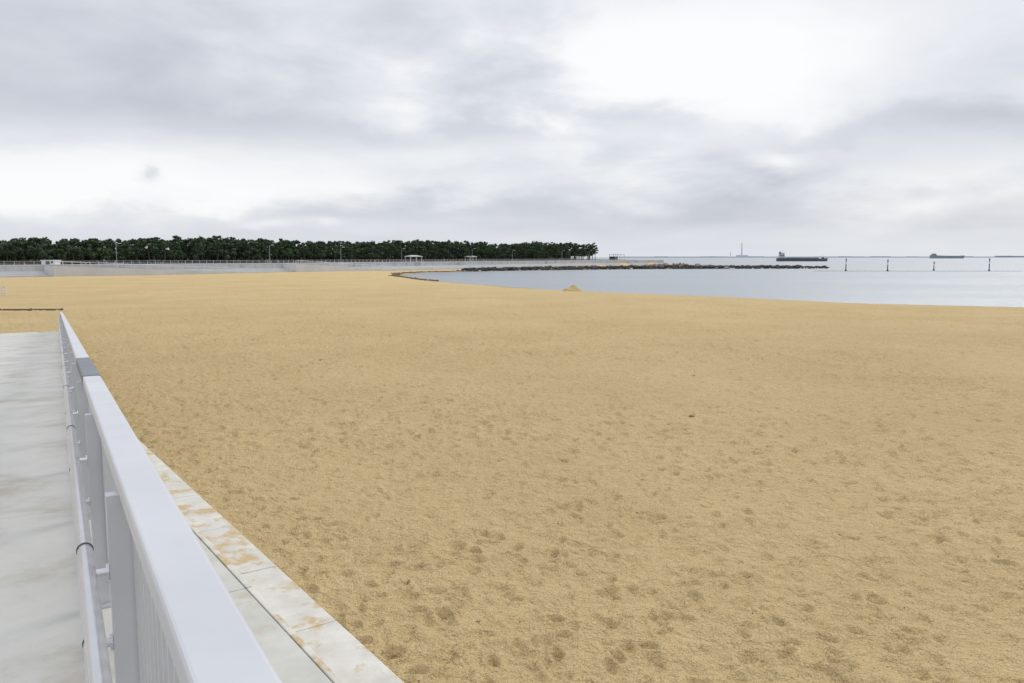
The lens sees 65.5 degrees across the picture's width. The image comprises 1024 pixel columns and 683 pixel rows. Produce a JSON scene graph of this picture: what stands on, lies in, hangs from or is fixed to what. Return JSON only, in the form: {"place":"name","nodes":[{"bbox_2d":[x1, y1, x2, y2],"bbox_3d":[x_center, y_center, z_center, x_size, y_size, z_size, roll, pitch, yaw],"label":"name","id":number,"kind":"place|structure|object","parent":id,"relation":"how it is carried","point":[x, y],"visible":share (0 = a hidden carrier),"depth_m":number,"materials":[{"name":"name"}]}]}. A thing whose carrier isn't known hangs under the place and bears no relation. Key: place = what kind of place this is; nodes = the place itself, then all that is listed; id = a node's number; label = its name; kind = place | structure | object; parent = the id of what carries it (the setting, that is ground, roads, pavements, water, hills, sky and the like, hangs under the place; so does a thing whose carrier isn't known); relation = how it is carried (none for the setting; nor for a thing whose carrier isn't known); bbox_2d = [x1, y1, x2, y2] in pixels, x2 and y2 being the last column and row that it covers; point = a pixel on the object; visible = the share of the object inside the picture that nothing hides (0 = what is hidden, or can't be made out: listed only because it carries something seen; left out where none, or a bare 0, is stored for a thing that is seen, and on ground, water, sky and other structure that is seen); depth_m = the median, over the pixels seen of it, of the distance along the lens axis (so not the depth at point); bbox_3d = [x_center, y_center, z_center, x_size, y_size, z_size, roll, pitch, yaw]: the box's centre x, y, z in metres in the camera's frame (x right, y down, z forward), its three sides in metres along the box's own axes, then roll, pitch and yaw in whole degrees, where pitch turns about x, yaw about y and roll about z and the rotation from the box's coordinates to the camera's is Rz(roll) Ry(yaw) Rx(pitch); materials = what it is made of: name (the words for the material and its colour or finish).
{"place":"outdoors","nodes":[
{"label":"outdoors","id":0,"kind":"place"},
{"bbox_2d":[0,257,1023,682],"bbox_3d":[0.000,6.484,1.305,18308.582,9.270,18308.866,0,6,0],"label":"sand beach","id":1,"kind":"structure","parent":0,"point":[434,471],"depth_m":16.91,"materials":[{"name":"beige sand"}]},
{"bbox_2d":[0,308,63,310],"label":"timber edging","id":2,"kind":"object","parent":1,"relation":"on","point":[30,309],"visible":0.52,"depth_m":63.71,"materials":[{"name":"brown wood"}]},
{"bbox_2d":[0,331,114,682],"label":"concrete ramp","id":3,"kind":"structure","parent":1,"relation":"on","point":[41,640],"depth_m":5.80,"materials":[{"name":"grey concrete"}]},
{"bbox_2d":[58,312,282,682],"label":"metal railing","id":4,"kind":"object","parent":3,"relation":"on","point":[147,573],"visible":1,"depth_m":2.18,"materials":[{"name":"metal"}]},
{"bbox_2d":[139,441,403,682],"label":"concrete steps","id":5,"kind":"structure","parent":1,"relation":"on","point":[301,635],"depth_m":9.11,"materials":[{"name":"grey concrete"}]},
{"bbox_2d":[0,235,598,264],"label":"pine tree grove","id":6,"kind":"object","parent":1,"relation":"on","point":[22,251],"visible":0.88,"depth_m":239.38,"materials":[{"name":"green plant"}]},
{"bbox_2d":[0,259,669,276],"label":"seawall","id":7,"kind":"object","parent":1,"relation":"on","point":[72,269],"visible":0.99,"depth_m":219.57,"materials":[{"name":"concrete"}]},
{"bbox_2d":[40,260,61,263],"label":"beach kiosk","id":8,"kind":"object","parent":7,"relation":"on","point":[48,262],"visible":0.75,"depth_m":181.90,"materials":[{"name":"white paint"}]},
{"bbox_2d":[404,255,422,261],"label":"rest shelter","id":9,"kind":"object","parent":7,"relation":"on","point":[410,259],"visible":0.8,"depth_m":290.77,"materials":[{"name":"concrete"}]},
{"bbox_2d":[465,256,476,260],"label":"rest shelter","id":10,"kind":"object","parent":7,"relation":"on","point":[467,259],"visible":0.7,"depth_m":328.20,"materials":[{"name":"concrete"}]},
{"bbox_2d":[609,254,624,258],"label":"rest shelter","id":11,"kind":"object","parent":7,"relation":"on","point":[613,257],"visible":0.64,"depth_m":433.68,"materials":[{"name":"concrete"}]},
{"bbox_2d":[389,270,461,280],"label":"shore stones","id":12,"kind":"object","parent":1,"relation":"on","point":[397,274],"visible":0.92,"depth_m":229.87,"materials":[{"name":"grey stone"}]},
{"bbox_2d":[562,285,584,291],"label":"sand mound","id":13,"kind":"object","parent":1,"relation":"on","point":[573,288],"visible":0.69,"depth_m":108.21,"materials":[{"name":"beige sand"}]},
{"bbox_2d":[457,264,828,270],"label":"rock groyne","id":14,"kind":"object","parent":1,"relation":"on","point":[595,267],"visible":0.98,"depth_m":344.05,"materials":[{"name":"grey stone"}]},
{"bbox_2d":[638,263,728,268],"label":"tan rock pile","id":15,"kind":"object","parent":1,"relation":"on","point":[664,264],"visible":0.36,"depth_m":355.62,"materials":[{"name":"beige stone"}]},
{"bbox_2d":[654,256,1023,256],"bbox_3d":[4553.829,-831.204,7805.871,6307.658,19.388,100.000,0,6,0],"label":"coast buildings","id":16,"kind":"structure","parent":1,"relation":"on","point":[851,256],"depth_m":7755.95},
{"bbox_2d":[0,0,1023,256],"label":"sky","id":17,"kind":"structure","parent":0,"point":[631,128],"materials":[{"name":"white"}]},
{"bbox_2d":[144,327,998,680],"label":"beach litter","id":18,"kind":"object","parent":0,"point":[640,479],"visible":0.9,"depth_m":13.68,"materials":[{"name":"brown"}]},
{"bbox_2d":[404,257,1023,306],"bbox_3d":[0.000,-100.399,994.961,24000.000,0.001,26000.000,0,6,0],"label":"sea water","id":19,"kind":"structure","parent":0,"point":[969,281],"depth_m":184.67,"materials":[{"name":"grey liquid"}]},
{"bbox_2d":[730,244,747,256],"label":"power station chimney","id":20,"kind":"object","parent":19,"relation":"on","point":[741,255],"visible":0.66,"depth_m":7726.12,"materials":[{"name":"grey concrete"}]},
{"bbox_2d":[776,249,827,260],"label":"cargo ship","id":21,"kind":"object","parent":19,"relation":"on","point":[781,256],"visible":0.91,"depth_m":953.26},
{"bbox_2d":[930,253,964,257],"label":"distant cargo ship","id":22,"kind":"object","parent":19,"relation":"on","point":[932,255],"visible":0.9,"depth_m":2865.00}
]}

